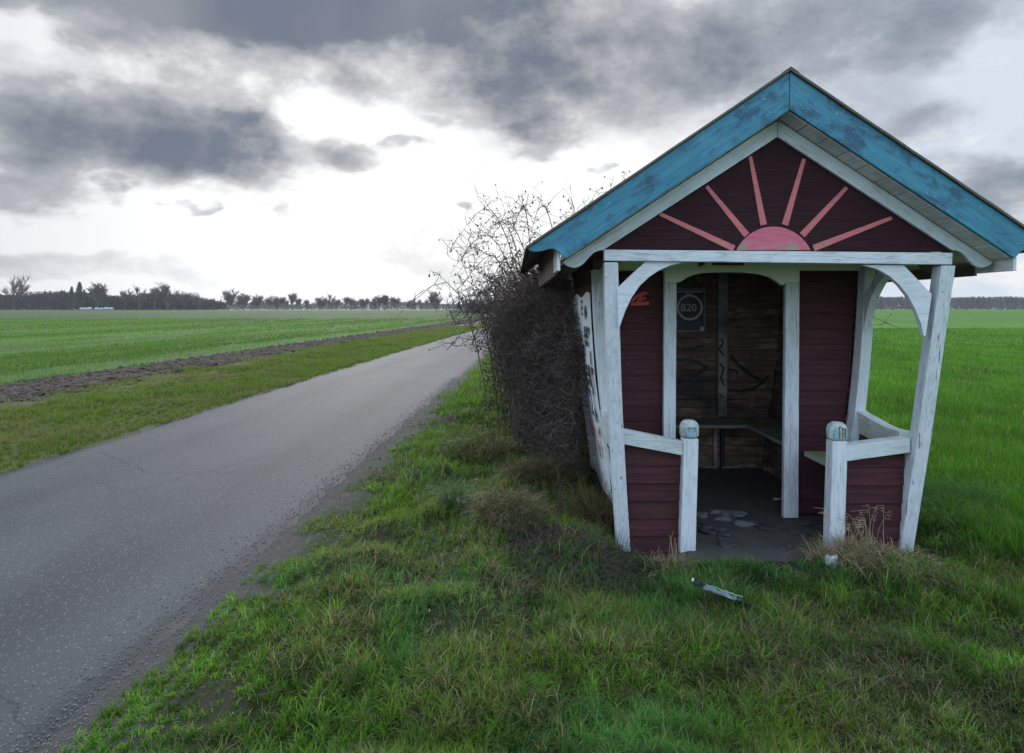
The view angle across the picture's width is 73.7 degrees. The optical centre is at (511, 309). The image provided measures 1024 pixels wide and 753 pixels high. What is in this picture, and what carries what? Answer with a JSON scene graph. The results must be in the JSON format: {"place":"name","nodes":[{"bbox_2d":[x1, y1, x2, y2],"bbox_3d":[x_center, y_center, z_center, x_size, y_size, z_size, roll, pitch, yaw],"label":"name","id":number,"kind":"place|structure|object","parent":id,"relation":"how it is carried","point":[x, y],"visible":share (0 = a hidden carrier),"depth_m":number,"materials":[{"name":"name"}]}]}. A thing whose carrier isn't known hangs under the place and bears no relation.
{"place":"outdoors","nodes":[
{"label":"outdoors","id":0,"kind":"place"},
{"bbox_2d":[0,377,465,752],"bbox_3d":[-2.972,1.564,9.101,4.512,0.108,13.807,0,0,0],"label":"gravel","id":1,"kind":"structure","parent":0,"point":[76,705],"depth_m":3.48,"materials":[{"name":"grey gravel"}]},
{"bbox_2d":[0,326,495,752],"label":"road","id":2,"kind":"structure","parent":0,"point":[162,488],"depth_m":5.34,"materials":[{"name":"grey asphalt"}]},
{"bbox_2d":[0,309,495,384],"bbox_3d":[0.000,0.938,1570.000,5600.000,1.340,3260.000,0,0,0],"label":"field","id":3,"kind":"structure","parent":0,"point":[317,314],"depth_m":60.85,"materials":[{"name":"plant"}]},
{"bbox_2d":[0,275,31,309],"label":"bare tree","id":4,"kind":"object","parent":3,"relation":"on","point":[21,286],"visible":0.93,"depth_m":230.72,"materials":[{"name":"grey plant"}]},
{"bbox_2d":[66,286,75,309],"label":"conifer tree","id":5,"kind":"object","parent":3,"relation":"on","point":[71,295],"visible":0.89,"depth_m":225.66,"materials":[{"name":"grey plant"}]},
{"bbox_2d":[70,282,86,308],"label":"conifer tree","id":6,"kind":"object","parent":3,"relation":"on","point":[78,299],"visible":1,"depth_m":224.55,"materials":[{"name":"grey plant"}]},
{"bbox_2d":[86,283,108,307],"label":"bare tree","id":7,"kind":"object","parent":3,"relation":"on","point":[97,290],"visible":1,"depth_m":224.54,"materials":[{"name":"grey plant"}]},
{"bbox_2d":[100,292,108,307],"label":"conifer tree","id":8,"kind":"object","parent":3,"relation":"on","point":[104,302],"visible":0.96,"depth_m":225.67,"materials":[{"name":"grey plant"}]},
{"bbox_2d":[0,289,227,309],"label":"woodland","id":9,"kind":"object","parent":3,"relation":"on","point":[50,300],"visible":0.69,"depth_m":231.68,"materials":[{"name":"plant"}]},
{"bbox_2d":[118,289,133,309],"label":"bare tree","id":10,"kind":"object","parent":3,"relation":"on","point":[125,298],"visible":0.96,"depth_m":225.28,"materials":[{"name":"grey plant"}]},
{"bbox_2d":[128,284,146,309],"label":"bare tree","id":11,"kind":"object","parent":3,"relation":"on","point":[139,297],"visible":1,"depth_m":223.15,"materials":[{"name":"grey plant"}]},
{"bbox_2d":[149,287,159,309],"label":"bare tree","id":12,"kind":"object","parent":3,"relation":"on","point":[152,294],"visible":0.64,"depth_m":225.78,"materials":[{"name":"grey plant"}]},
{"bbox_2d":[150,282,182,309],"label":"bare tree","id":13,"kind":"object","parent":3,"relation":"on","point":[163,296],"visible":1,"depth_m":220.09,"materials":[{"name":"grey plant"}]},
{"bbox_2d":[176,291,192,309],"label":"bare tree","id":14,"kind":"object","parent":3,"relation":"on","point":[184,298],"visible":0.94,"depth_m":227.98,"materials":[{"name":"grey plant"}]},
{"bbox_2d":[190,292,204,309],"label":"bare tree","id":15,"kind":"object","parent":3,"relation":"on","point":[195,297],"visible":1,"depth_m":223.21,"materials":[{"name":"grey plant"}]},
{"bbox_2d":[220,289,238,309],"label":"bare tree","id":16,"kind":"object","parent":3,"relation":"on","point":[229,298],"visible":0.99,"depth_m":249.35,"materials":[{"name":"grey plant"}]},
{"bbox_2d":[234,292,248,309],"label":"bare tree","id":17,"kind":"object","parent":3,"relation":"on","point":[240,300],"visible":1,"depth_m":225.59,"materials":[{"name":"grey plant"}]},
{"bbox_2d":[0,319,485,401],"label":"soil clods","id":18,"kind":"object","parent":3,"relation":"on","point":[12,391],"visible":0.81,"depth_m":17.15,"materials":[{"name":"brown soil"}]},
{"bbox_2d":[242,294,250,309],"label":"bare tree","id":19,"kind":"object","parent":3,"relation":"on","point":[246,296],"visible":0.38,"depth_m":247.17,"materials":[{"name":"grey plant"}]},
{"bbox_2d":[251,294,263,309],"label":"bare tree","id":20,"kind":"object","parent":3,"relation":"on","point":[258,301],"visible":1,"depth_m":227.75,"materials":[{"name":"grey plant"}]},
{"bbox_2d":[265,297,270,309],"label":"bare tree","id":21,"kind":"object","parent":3,"relation":"on","point":[268,301],"visible":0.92,"depth_m":252.07,"materials":[{"name":"grey plant"}]},
{"bbox_2d":[268,296,281,309],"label":"bare tree","id":22,"kind":"object","parent":3,"relation":"on","point":[273,301],"visible":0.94,"depth_m":233.75,"materials":[{"name":"grey plant"}]},
{"bbox_2d":[277,296,286,309],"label":"bare tree","id":23,"kind":"object","parent":3,"relation":"on","point":[282,300],"visible":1,"depth_m":233.29,"materials":[{"name":"grey plant"}]},
{"bbox_2d":[288,292,296,309],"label":"bare tree","id":24,"kind":"object","parent":3,"relation":"on","point":[292,297],"visible":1,"depth_m":253.33,"materials":[{"name":"grey plant"}]},
{"bbox_2d":[295,298,301,307],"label":"bare tree","id":25,"kind":"object","parent":3,"relation":"on","point":[298,300],"visible":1,"depth_m":227.25,"materials":[{"name":"grey plant"}]},
{"bbox_2d":[314,297,327,309],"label":"bare tree","id":26,"kind":"object","parent":3,"relation":"on","point":[321,302],"visible":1,"depth_m":247.79,"materials":[{"name":"grey plant"}]},
{"bbox_2d":[325,294,336,309],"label":"bare tree","id":27,"kind":"object","parent":3,"relation":"on","point":[331,301],"visible":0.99,"depth_m":225.19,"materials":[{"name":"grey plant"}]},
{"bbox_2d":[347,297,353,309],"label":"bare tree","id":28,"kind":"object","parent":3,"relation":"on","point":[350,301],"visible":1,"depth_m":240.10,"materials":[{"name":"grey plant"}]},
{"bbox_2d":[215,298,501,309],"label":"woodland","id":29,"kind":"object","parent":3,"relation":"on","point":[264,305],"visible":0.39,"depth_m":455.26,"materials":[{"name":"plant"}]},
{"bbox_2d":[359,298,369,309],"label":"bare tree","id":30,"kind":"object","parent":3,"relation":"on","point":[363,304],"visible":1,"depth_m":228.65,"materials":[{"name":"grey plant"}]},
{"bbox_2d":[374,295,387,309],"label":"bare tree","id":31,"kind":"object","parent":3,"relation":"on","point":[379,299],"visible":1,"depth_m":232.56,"materials":[{"name":"grey plant"}]},
{"bbox_2d":[382,295,389,309],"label":"bare tree","id":32,"kind":"object","parent":3,"relation":"on","point":[385,302],"visible":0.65,"depth_m":235.23,"materials":[{"name":"grey plant"}]},
{"bbox_2d":[391,297,400,309],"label":"bare tree","id":33,"kind":"object","parent":3,"relation":"on","point":[396,302],"visible":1,"depth_m":226.62,"materials":[{"name":"grey plant"}]},
{"bbox_2d":[427,290,444,309],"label":"bare tree","id":34,"kind":"object","parent":3,"relation":"on","point":[433,298],"visible":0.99,"depth_m":199.24,"materials":[{"name":"grey plant"}]},
{"bbox_2d":[429,351,506,410],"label":"verge grass","id":35,"kind":"structure","parent":0,"point":[470,382],"depth_m":12.94,"materials":[{"name":"green plant"}]},
{"bbox_2d":[0,319,1023,752],"bbox_3d":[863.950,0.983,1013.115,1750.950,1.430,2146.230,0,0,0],"label":"ground","id":36,"kind":"structure","parent":0,"point":[338,499],"depth_m":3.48,"materials":[{"name":"green plant"}]},
{"bbox_2d":[0,325,486,474],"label":"roadside grass","id":37,"kind":"structure","parent":36,"relation":"on","point":[348,358],"depth_m":12.20,"materials":[{"name":"green plant"}]},
{"bbox_2d":[411,481,464,502],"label":"grass tussock","id":38,"kind":"object","parent":36,"relation":"on","point":[428,492],"depth_m":5.62,"materials":[{"name":"green plant"}]},
{"bbox_2d":[412,464,495,513],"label":"grass tussock","id":39,"kind":"object","parent":36,"relation":"on","point":[452,497],"depth_m":5.01,"materials":[{"name":"green plant"}]},
{"bbox_2d":[425,423,528,467],"bbox_3d":[-0.355,1.372,7.062,1.151,0.341,1.110,0,0,0],"label":"grass tussock","id":40,"kind":"object","parent":36,"relation":"on","point":[473,440],"depth_m":6.95,"materials":[{"name":"green plant"}]},
{"bbox_2d":[451,483,564,540],"bbox_3d":[-0.022,1.331,4.648,0.858,0.270,0.882,0,0,0],"label":"grass tussock","id":41,"kind":"object","parent":36,"relation":"on","point":[515,497],"depth_m":4.63,"materials":[{"name":"green plant"}]},
{"bbox_2d":[483,450,599,488],"bbox_3d":[0.277,1.374,5.985,1.118,0.327,1.102,0,0,0],"label":"grass tussock","id":42,"kind":"object","parent":36,"relation":"on","point":[545,462],"depth_m":5.83,"materials":[{"name":"green plant"}]},
{"bbox_2d":[524,447,561,459],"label":"grass tussock","id":43,"kind":"object","parent":36,"relation":"on","point":[537,455],"depth_m":6.68,"materials":[{"name":"green plant"}]},
{"bbox_2d":[556,465,563,521],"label":"dead dock plant","id":44,"kind":"object","parent":36,"relation":"on","point":[560,489],"visible":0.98,"depth_m":4.62,"materials":[{"name":"brown plant"}]},
{"bbox_2d":[500,512,650,604],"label":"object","id":45,"kind":"object","parent":36,"relation":"on","point":[559,528],"visible":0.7,"depth_m":4.18,"materials":[{"name":"green plant"}]},
{"bbox_2d":[556,509,604,538],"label":"grass tussock","id":46,"kind":"object","parent":36,"relation":"on","point":[568,521],"depth_m":4.67,"materials":[{"name":"green plant"}]},
{"bbox_2d":[547,472,614,535],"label":"grass tussock","id":47,"kind":"object","parent":36,"relation":"on","point":[600,510],"depth_m":5.16,"materials":[{"name":"green plant"}]},
{"bbox_2d":[596,518,634,553],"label":"dry stalks","id":48,"kind":"object","parent":36,"relation":"on","point":[618,537],"visible":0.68,"depth_m":4.49,"materials":[{"name":"beige plant"}]},
{"bbox_2d":[587,546,672,597],"bbox_3d":[0.734,1.592,4.224,0.665,0.226,0.626,0,0,-32],"label":"weed clump","id":49,"kind":"object","parent":36,"relation":"on","point":[641,564],"visible":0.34,"depth_m":4.27,"materials":[{"name":"green plant"}]},
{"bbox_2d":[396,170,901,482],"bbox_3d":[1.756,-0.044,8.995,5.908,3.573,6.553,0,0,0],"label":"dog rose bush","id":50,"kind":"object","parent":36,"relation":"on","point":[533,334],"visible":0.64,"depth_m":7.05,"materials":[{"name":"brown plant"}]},
{"bbox_2d":[631,543,702,584],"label":"dry grass clump","id":51,"kind":"object","parent":36,"relation":"on","point":[670,557],"visible":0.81,"depth_m":4.31,"materials":[{"name":"plant"}]},
{"bbox_2d":[669,530,676,559],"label":"dry stalks","id":52,"kind":"object","parent":36,"relation":"on","point":[672,548],"visible":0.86,"depth_m":4.45,"materials":[{"name":"plant"}]},
{"bbox_2d":[691,578,751,605],"bbox_3d":[1.111,1.503,3.624,0.319,0.040,0.086,13,-7,21],"label":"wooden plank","id":53,"kind":"object","parent":36,"relation":"on","point":[726,593],"visible":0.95,"depth_m":3.61,"materials":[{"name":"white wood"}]},
{"bbox_2d":[694,551,762,578],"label":"grass tussock","id":54,"kind":"object","parent":36,"relation":"on","point":[740,570],"depth_m":4.16,"materials":[{"name":"green plant"}]},
{"bbox_2d":[637,468,823,562],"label":"dirt floor","id":55,"kind":"structure","parent":36,"relation":"on","point":[752,492],"depth_m":5.19,"materials":[{"name":"grey concrete"}]},
{"bbox_2d":[696,519,706,523],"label":"cobble","id":56,"kind":"object","parent":55,"relation":"on","point":[700,521],"visible":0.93,"depth_m":5.08,"materials":[{"name":"grey stone"}]},
{"bbox_2d":[696,511,707,517],"bbox_3d":[1.457,1.585,5.257,0.106,0.044,0.088,0,0,0],"label":"flat stone","id":57,"kind":"object","parent":55,"relation":"on","point":[701,514],"visible":0.94,"depth_m":5.24,"materials":[{"name":"grey stone"}]},
{"bbox_2d":[698,528,715,534],"bbox_3d":[1.391,1.587,4.874,0.096,0.024,0.134,0,0,-68],"label":"cobble","id":58,"kind":"object","parent":55,"relation":"on","point":[709,531],"visible":1,"depth_m":4.85,"materials":[{"name":"grey stone"}]},
{"bbox_2d":[710,509,723,513],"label":"flat stone","id":59,"kind":"object","parent":55,"relation":"on","point":[715,511],"visible":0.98,"depth_m":5.32,"materials":[{"name":"grey stone"}]},
{"bbox_2d":[716,526,729,531],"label":"cobble","id":60,"kind":"object","parent":55,"relation":"on","point":[724,528],"visible":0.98,"depth_m":4.91,"materials":[{"name":"grey stone"}]},
{"bbox_2d":[713,516,732,520],"bbox_3d":[1.590,1.586,5.157,0.147,0.042,0.060,0,0,0],"label":"flat stone","id":61,"kind":"object","parent":55,"relation":"on","point":[723,518],"visible":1,"depth_m":5.14,"materials":[{"name":"grey stone"}]},
{"bbox_2d":[717,541,735,547],"bbox_3d":[1.443,1.587,4.598,0.122,0.025,0.097,0,0,18],"label":"cobble","id":62,"kind":"object","parent":55,"relation":"on","point":[722,544],"visible":1,"depth_m":4.58,"materials":[{"name":"grey stone"}]},
{"bbox_2d":[723,532,731,536],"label":"cobble","id":63,"kind":"object","parent":55,"relation":"on","point":[728,534],"visible":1,"depth_m":4.79,"materials":[{"name":"grey stone"}]},
{"bbox_2d":[719,510,746,518],"bbox_3d":[1.715,1.586,5.280,0.189,0.044,0.165,0,0,37],"label":"flat stone","id":64,"kind":"object","parent":55,"relation":"on","point":[735,514],"visible":0.97,"depth_m":5.26,"materials":[{"name":"grey stone"}]},
{"bbox_2d":[732,520,754,526],"bbox_3d":[1.712,1.587,5.040,0.157,0.045,0.088,0,0,4],"label":"flat stone","id":65,"kind":"object","parent":55,"relation":"on","point":[741,523],"visible":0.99,"depth_m":5.02,"materials":[{"name":"grey stone"}]},
{"bbox_2d":[748,519,763,523],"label":"cobble","id":66,"kind":"object","parent":55,"relation":"on","point":[757,521],"visible":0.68,"depth_m":5.08,"materials":[{"name":"grey stone"}]},
{"bbox_2d":[758,526,774,530],"bbox_3d":[1.842,1.587,4.940,0.130,0.024,0.077,0,0,28],"label":"cobble","id":67,"kind":"object","parent":55,"relation":"on","point":[766,528],"visible":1,"depth_m":4.92,"materials":[{"name":"grey stone"}]},
{"bbox_2d":[798,531,808,536],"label":"cobble","id":68,"kind":"object","parent":55,"relation":"on","point":[803,533],"visible":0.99,"depth_m":4.80,"materials":[{"name":"grey stone"}]},
{"bbox_2d":[520,67,1023,554],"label":"wooden shelter","id":69,"kind":"object","parent":36,"relation":"on","point":[792,221],"visible":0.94,"depth_m":4.50,"materials":[{"name":"blue paint"}]},
{"bbox_2d":[676,289,704,330],"bbox_3d":[1.782,0.008,6.855,0.302,0.426,0.006,0,0,0],"label":"poster","id":70,"kind":"object","parent":69,"relation":"attached to","point":[690,310],"visible":0.99,"depth_m":6.86,"materials":[{"name":"paper"}]},
{"bbox_2d":[702,607,924,720],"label":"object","id":71,"kind":"object","parent":36,"relation":"on","point":[853,677],"visible":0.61,"depth_m":2.92,"materials":[{"name":"green plant"}]},
{"bbox_2d":[791,527,885,567],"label":"dry grass clump","id":72,"kind":"object","parent":36,"relation":"on","point":[821,553],"visible":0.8,"depth_m":4.27,"materials":[{"name":"plant"}]},
{"bbox_2d":[814,507,872,551],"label":"dry stalks","id":73,"kind":"object","parent":36,"relation":"on","point":[825,514],"visible":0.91,"depth_m":4.32,"materials":[{"name":"plant"}]},
{"bbox_2d":[850,504,891,545],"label":"dry stalks","id":74,"kind":"object","parent":36,"relation":"on","point":[870,523],"visible":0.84,"depth_m":4.39,"materials":[{"name":"plant"}]},
{"bbox_2d":[803,529,951,582],"bbox_3d":[2.229,1.490,4.159,0.870,0.231,0.875,0,0,0],"label":"dry grass clump","id":75,"kind":"object","parent":36,"relation":"on","point":[850,561],"visible":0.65,"depth_m":4.12,"materials":[{"name":"plant"}]},
{"bbox_2d":[854,540,999,599],"bbox_3d":[2.360,1.494,3.961,0.791,0.224,0.808,0,0,-35],"label":"dry grass clump","id":76,"kind":"object","parent":36,"relation":"on","point":[894,573],"visible":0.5,"depth_m":3.92,"materials":[{"name":"plant"}]},
{"bbox_2d":[831,595,1023,725],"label":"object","id":77,"kind":"object","parent":36,"relation":"on","point":[961,648],"visible":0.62,"depth_m":3.02,"materials":[{"name":"green plant"}]},
{"bbox_2d":[917,489,1010,538],"bbox_3d":[3.149,1.443,5.011,1.061,0.272,1.008,0,0,-34],"label":"grass tussock","id":78,"kind":"object","parent":36,"relation":"on","point":[934,511],"depth_m":4.88,"materials":[{"name":"green plant"}]},
{"bbox_2d":[0,0,1023,308],"label":"sky","id":79,"kind":"structure","parent":0,"point":[309,149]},
{"bbox_2d":[824,554,837,568],"bbox_3d":[1.933,1.531,4.132,0.089,0.096,0.057,0,0,-12],"label":"pale stone","id":80,"kind":"object","parent":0,"point":[831,557],"visible":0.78,"depth_m":4.11,"materials":[{"name":"white stone"}]},
{"bbox_2d":[866,309,1023,557],"bbox_3d":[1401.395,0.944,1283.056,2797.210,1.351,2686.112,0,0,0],"label":"field","id":81,"kind":"structure","parent":0,"point":[982,318],"depth_m":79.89,"materials":[{"name":"plant"}]},
{"bbox_2d":[875,296,1023,309],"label":"woodland","id":82,"kind":"object","parent":81,"relation":"on","point":[964,303],"visible":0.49,"depth_m":415.07,"materials":[{"name":"plant"}]},
{"bbox_2d":[921,462,1022,518],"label":"grass tussock","id":83,"kind":"object","parent":81,"relation":"on","point":[982,492],"depth_m":5.40,"materials":[{"name":"green plant"}]}
]}

